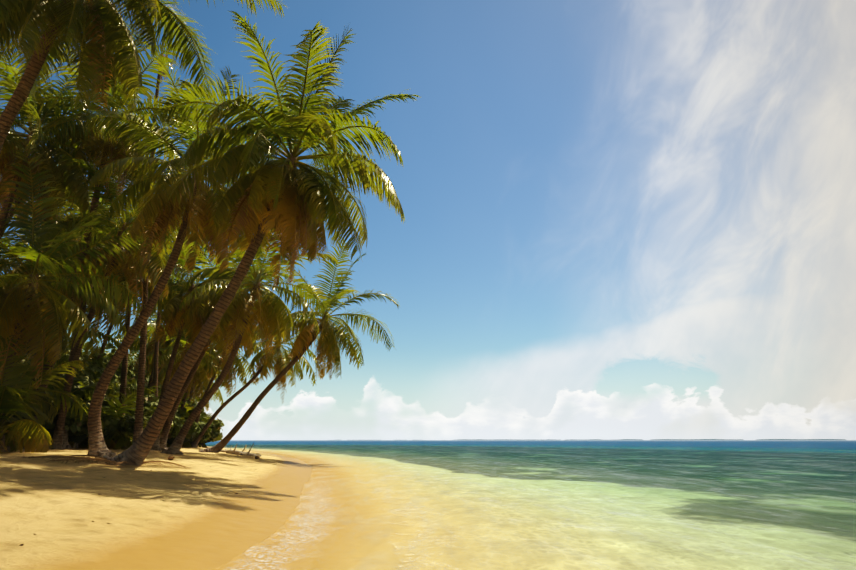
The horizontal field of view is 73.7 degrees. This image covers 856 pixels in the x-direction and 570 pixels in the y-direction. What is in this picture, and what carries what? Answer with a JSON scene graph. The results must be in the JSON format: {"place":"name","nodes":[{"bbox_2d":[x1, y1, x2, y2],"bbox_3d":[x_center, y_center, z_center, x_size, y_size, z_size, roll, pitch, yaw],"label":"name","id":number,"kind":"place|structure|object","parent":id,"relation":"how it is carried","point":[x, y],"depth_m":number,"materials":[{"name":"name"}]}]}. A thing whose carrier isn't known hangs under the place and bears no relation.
{"place":"outdoors","nodes":[
{"label":"outdoors","id":0,"kind":"place"},
{"bbox_2d":[0,446,311,569],"bbox_3d":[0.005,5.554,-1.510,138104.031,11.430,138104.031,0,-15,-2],"label":"terrain","id":1,"kind":"structure","parent":0,"point":[199,518],"depth_m":10.32,"materials":[{"name":"beige sand"}]},
{"bbox_2d":[12,406,52,428],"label":"shrubs","id":2,"kind":"object","parent":1,"relation":"on","point":[16,417],"depth_m":27.38,"materials":[{"name":"green plant"}]},
{"bbox_2d":[0,335,87,452],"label":"young palm","id":3,"kind":"object","parent":1,"relation":"on","point":[30,432],"depth_m":22.88,"materials":[{"name":"green plant"}]},
{"bbox_2d":[0,341,88,451],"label":"palm","id":4,"kind":"object","parent":1,"relation":"on","point":[66,394],"depth_m":25.46,"materials":[{"name":"green plant"}]},
{"bbox_2d":[5,354,102,447],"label":"shrubs","id":5,"kind":"object","parent":1,"relation":"on","point":[77,426],"depth_m":29.96,"materials":[{"name":"green plant"}]},
{"bbox_2d":[0,201,111,331],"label":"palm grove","id":6,"kind":"object","parent":1,"relation":"on","point":[9,270],"depth_m":33.69,"materials":[{"name":"green plant"}]},
{"bbox_2d":[21,456,106,462],"bbox_3d":[-11.918,5.793,18.924,2.912,0.279,1.094,7,-17,-25],"label":"fallen frond","id":7,"kind":"object","parent":1,"relation":"on","point":[57,457],"depth_m":18.84,"materials":[{"name":"brown plant"}]},
{"bbox_2d":[0,38,135,236],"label":"palm","id":8,"kind":"object","parent":1,"relation":"on","point":[8,83],"depth_m":27.64,"materials":[{"name":"green plant"}]},
{"bbox_2d":[0,58,135,238],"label":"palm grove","id":9,"kind":"object","parent":1,"relation":"on","point":[50,207],"depth_m":31.58,"materials":[{"name":"green plant"}]},
{"bbox_2d":[9,306,128,367],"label":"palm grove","id":10,"kind":"object","parent":1,"relation":"on","point":[105,337],"depth_m":43.34,"materials":[{"name":"green plant"}]},
{"bbox_2d":[9,175,128,368],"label":"palm","id":11,"kind":"object","parent":1,"relation":"on","point":[68,214],"depth_m":40.86,"materials":[{"name":"green plant"}]},
{"bbox_2d":[23,343,115,447],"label":"palm","id":12,"kind":"object","parent":1,"relation":"on","point":[87,388],"depth_m":32.21,"materials":[{"name":"green plant"}]},
{"bbox_2d":[9,326,144,444],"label":"shrubs","id":13,"kind":"object","parent":1,"relation":"on","point":[113,425],"depth_m":34.97,"materials":[{"name":"green plant"}]},
{"bbox_2d":[40,458,116,463],"bbox_3d":[-11.056,5.692,18.413,1.129,0.228,2.491,-10,-18,33],"label":"fallen frond","id":14,"kind":"object","parent":1,"relation":"on","point":[89,459],"depth_m":18.38,"materials":[{"name":"brown plant"}]},
{"bbox_2d":[61,455,106,461],"bbox_3d":[-11.829,6.072,19.953,2.238,0.277,1.208,-5,-16,17],"label":"fallen frond","id":15,"kind":"object","parent":1,"relation":"on","point":[92,456],"depth_m":19.81,"materials":[{"name":"brown plant"}]},
{"bbox_2d":[0,140,174,451],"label":"palm","id":16,"kind":"object","parent":1,"relation":"on","point":[19,303],"depth_m":24.26,"materials":[{"name":"green plant"}]},
{"bbox_2d":[2,173,190,448],"bbox_3d":[-18.360,1.123,31.193,10.221,15.541,10.080,0,-15,-2],"label":"palm","id":17,"kind":"object","parent":1,"relation":"on","point":[65,434],"depth_m":30.69,"materials":[{"name":"green plant"}]},
{"bbox_2d":[31,334,184,439],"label":"shrubs","id":18,"kind":"object","parent":1,"relation":"on","point":[150,406],"depth_m":43.18,"materials":[{"name":"green plant"}]},
{"bbox_2d":[10,33,214,448],"bbox_3d":[-16.691,-3.504,29.595,10.129,23.582,9.940,8,-17,-28],"label":"palm","id":19,"kind":"object","parent":1,"relation":"on","point":[107,149],"depth_m":29.48,"materials":[{"name":"green plant"}]},
{"bbox_2d":[103,452,124,465],"bbox_3d":[-11.107,6.109,20.098,0.200,0.410,3.019,12,-19,-38],"label":"driftwood stick","id":20,"kind":"object","parent":1,"relation":"on","point":[105,456],"depth_m":20.28,"materials":[{"name":"brown wood"}]},
{"bbox_2d":[73,379,159,449],"bbox_3d":[-19.420,8.715,33.888,5.630,6.489,6.104,0,-15,-2],"label":"shrub","id":21,"kind":"object","parent":1,"relation":"on","point":[120,440],"depth_m":34.18,"materials":[{"name":"green plant"}]},
{"bbox_2d":[104,461,141,466],"bbox_3d":[-9.943,5.817,18.519,1.182,0.198,2.041,0,-15,-2],"label":"fallen frond","id":22,"kind":"object","parent":1,"relation":"on","point":[118,463],"depth_m":18.13,"materials":[{"name":"brown plant"}]},
{"bbox_2d":[34,127,215,448],"bbox_3d":[-15.888,0.463,30.217,9.198,16.318,9.898,8,-17,-27],"label":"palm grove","id":23,"kind":"object","parent":1,"relation":"on","point":[133,264],"depth_m":29.26,"materials":[{"name":"green plant"}]},
{"bbox_2d":[101,335,160,385],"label":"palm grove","id":24,"kind":"object","parent":1,"relation":"on","point":[134,358],"depth_m":72.51,"materials":[{"name":"green plant"}]},
{"bbox_2d":[67,344,202,444],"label":"shrubs","id":25,"kind":"object","parent":1,"relation":"on","point":[194,431],"depth_m":44.98,"materials":[{"name":"green plant"}]},
{"bbox_2d":[61,192,209,448],"bbox_3d":[-19.262,1.231,36.651,9.333,18.320,9.631,5,-16,-17],"label":"palm","id":26,"kind":"object","parent":1,"relation":"on","point":[123,383],"depth_m":35.85,"materials":[{"name":"green plant"}]},
{"bbox_2d":[110,323,160,375],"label":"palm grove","id":27,"kind":"object","parent":1,"relation":"on","point":[131,354],"depth_m":73.96,"materials":[{"name":"green plant"}]},
{"bbox_2d":[93,231,179,381],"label":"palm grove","id":28,"kind":"object","parent":1,"relation":"on","point":[104,344],"depth_m":44.59,"materials":[{"name":"green plant"}]},
{"bbox_2d":[0,0,287,153],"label":"tall palm","id":29,"kind":"object","parent":1,"relation":"on","point":[109,49],"depth_m":18.47,"materials":[{"name":"green plant"}]},
{"bbox_2d":[19,451,275,545],"bbox_3d":[-11.496,9.326,30.580,7.199,0.756,56.744,4,-16,-14],"label":"wrack line","id":30,"kind":"object","parent":1,"relation":"on","point":[109,523],"depth_m":12.77,"materials":[{"name":"brown plant"}]},
{"bbox_2d":[107,284,190,390],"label":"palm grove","id":31,"kind":"object","parent":1,"relation":"on","point":[135,343],"depth_m":53.02,"materials":[{"name":"green plant"}]},
{"bbox_2d":[132,54,173,444],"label":"dead palm","id":32,"kind":"object","parent":1,"relation":"on","point":[138,426],"depth_m":30.30,"materials":[{"name":"brown plant"}]},
{"bbox_2d":[84,346,223,446],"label":"shrubs","id":33,"kind":"object","parent":1,"relation":"on","point":[213,429],"depth_m":55.45,"materials":[{"name":"green plant"}]},
{"bbox_2d":[89,346,219,442],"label":"shrubs","id":34,"kind":"object","parent":1,"relation":"on","point":[203,413],"depth_m":63.02,"materials":[{"name":"green plant"}]},
{"bbox_2d":[113,167,222,402],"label":"palm","id":35,"kind":"object","parent":1,"relation":"on","point":[155,374],"depth_m":44.47,"materials":[{"name":"green plant"}]},
{"bbox_2d":[142,461,196,468],"bbox_3d":[-9.327,6.439,20.421,1.746,0.307,1.186,0,-15,-2],"label":"fallen frond","id":36,"kind":"object","parent":1,"relation":"on","point":[163,462],"depth_m":20.32,"materials":[{"name":"beige plant"}]},
{"bbox_2d":[117,281,224,392],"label":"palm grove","id":37,"kind":"object","parent":1,"relation":"on","point":[153,348],"depth_m":54.47,"materials":[{"name":"green plant"}]},
{"bbox_2d":[130,323,214,395],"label":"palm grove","id":38,"kind":"object","parent":1,"relation":"on","point":[152,364],"depth_m":58.33,"materials":[{"name":"green plant"}]},
{"bbox_2d":[158,391,191,447],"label":"shrub","id":39,"kind":"object","parent":1,"relation":"on","point":[187,443],"depth_m":48.90,"materials":[{"name":"green plant"}]},
{"bbox_2d":[128,357,222,445],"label":"shrubs","id":40,"kind":"object","parent":1,"relation":"on","point":[161,386],"depth_m":67.16,"materials":[{"name":"green plant"}]},
{"bbox_2d":[79,42,272,456],"bbox_3d":[-10.643,-1.890,24.807,10.439,18.398,9.965,0,-15,-2],"label":"palm","id":41,"kind":"object","parent":1,"relation":"on","point":[199,212],"depth_m":24.25,"materials":[{"name":"green plant"}]},
{"bbox_2d":[137,324,245,407],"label":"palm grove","id":42,"kind":"object","parent":1,"relation":"on","point":[200,375],"depth_m":49.38,"materials":[{"name":"green plant"}]},
{"bbox_2d":[163,351,222,410],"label":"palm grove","id":43,"kind":"object","parent":1,"relation":"on","point":[207,406],"depth_m":74.96,"materials":[{"name":"green plant"}]},
{"bbox_2d":[128,228,263,450],"bbox_3d":[-14.910,2.561,35.055,8.851,15.131,8.536,0,-15,-2],"label":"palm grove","id":44,"kind":"object","parent":1,"relation":"on","point":[171,315],"depth_m":34.72,"materials":[{"name":"green plant"}]},
{"bbox_2d":[179,391,214,447],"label":"shrub","id":45,"kind":"object","parent":1,"relation":"on","point":[204,444],"depth_m":56.14,"materials":[{"name":"green plant"}]},
{"bbox_2d":[164,339,242,405],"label":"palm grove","id":46,"kind":"object","parent":1,"relation":"on","point":[191,392],"depth_m":64.55,"materials":[{"name":"green plant"}]},
{"bbox_2d":[192,347,230,399],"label":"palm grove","id":47,"kind":"object","parent":1,"relation":"on","point":[217,391],"depth_m":90.97,"materials":[{"name":"green plant"}]},
{"bbox_2d":[179,252,268,413],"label":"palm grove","id":48,"kind":"object","parent":1,"relation":"on","point":[182,405],"depth_m":53.90,"materials":[{"name":"green plant"}]},
{"bbox_2d":[160,231,296,449],"bbox_3d":[-13.295,3.044,38.042,9.297,15.736,9.670,0,-15,-2],"label":"leaning palm","id":49,"kind":"object","parent":1,"relation":"on","point":[167,426],"depth_m":37.12,"materials":[{"name":"green plant"}]},
{"bbox_2d":[187,336,272,422],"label":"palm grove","id":50,"kind":"object","parent":1,"relation":"on","point":[240,369],"depth_m":52.27,"materials":[{"name":"green plant"}]},
{"bbox_2d":[220,443,261,456],"bbox_3d":[-13.382,11.608,40.113,5.922,0.941,2.466,-15,-21,43],"label":"driftwood log","id":51,"kind":"object","parent":1,"relation":"on","point":[236,452],"depth_m":38.31,"materials":[{"name":"beige wood"}]},
{"bbox_2d":[161,229,339,454],"bbox_3d":[-9.840,2.244,33.296,9.237,15.156,9.476,12,-20,-38],"label":"leaning palm","id":52,"kind":"object","parent":1,"relation":"on","point":[271,306],"depth_m":32.81,"materials":[{"name":"green plant"}]},
{"bbox_2d":[189,300,319,447],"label":"leaning palm","id":53,"kind":"object","parent":1,"relation":"on","point":[281,362],"depth_m":50.94,"materials":[{"name":"green plant"}]},
{"bbox_2d":[105,11,420,465],"bbox_3d":[-5.289,-1.789,20.492,9.634,16.708,9.138,7,-17,-26],"label":"palm","id":54,"kind":"object","parent":1,"relation":"on","point":[290,201],"depth_m":20.50,"materials":[{"name":"green plant"}]},
{"bbox_2d":[198,239,399,452],"bbox_3d":[-8.195,4.733,40.840,12.644,14.788,9.012,-5,-16,19],"label":"palm tree","id":55,"kind":"object","parent":1,"relation":"on","point":[329,345],"depth_m":39.71,"materials":[{"name":"green plant"}]},
{"bbox_2d":[0,0,855,439],"label":"sky","id":56,"kind":"structure","parent":0,"point":[625,219],"materials":[{"name":"blue"}]},
{"bbox_2d":[459,439,599,439],"bbox_3d":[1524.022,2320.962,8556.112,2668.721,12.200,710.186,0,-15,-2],"label":"shore","id":57,"kind":"structure","parent":0,"point":[506,439],"depth_m":8624.41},
{"bbox_2d":[205,440,855,569],"bbox_3d":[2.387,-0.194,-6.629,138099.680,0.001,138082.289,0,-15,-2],"label":"sea water","id":58,"kind":"structure","parent":0,"point":[577,505],"depth_m":13.80,"materials":[{"name":"teal liquid"}]},
{"bbox_2d":[620,439,844,439],"bbox_3d":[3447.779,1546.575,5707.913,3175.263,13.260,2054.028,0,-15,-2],"label":"shore","id":59,"kind":"structure","parent":0,"point":[735,439],"depth_m":6017.16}
]}

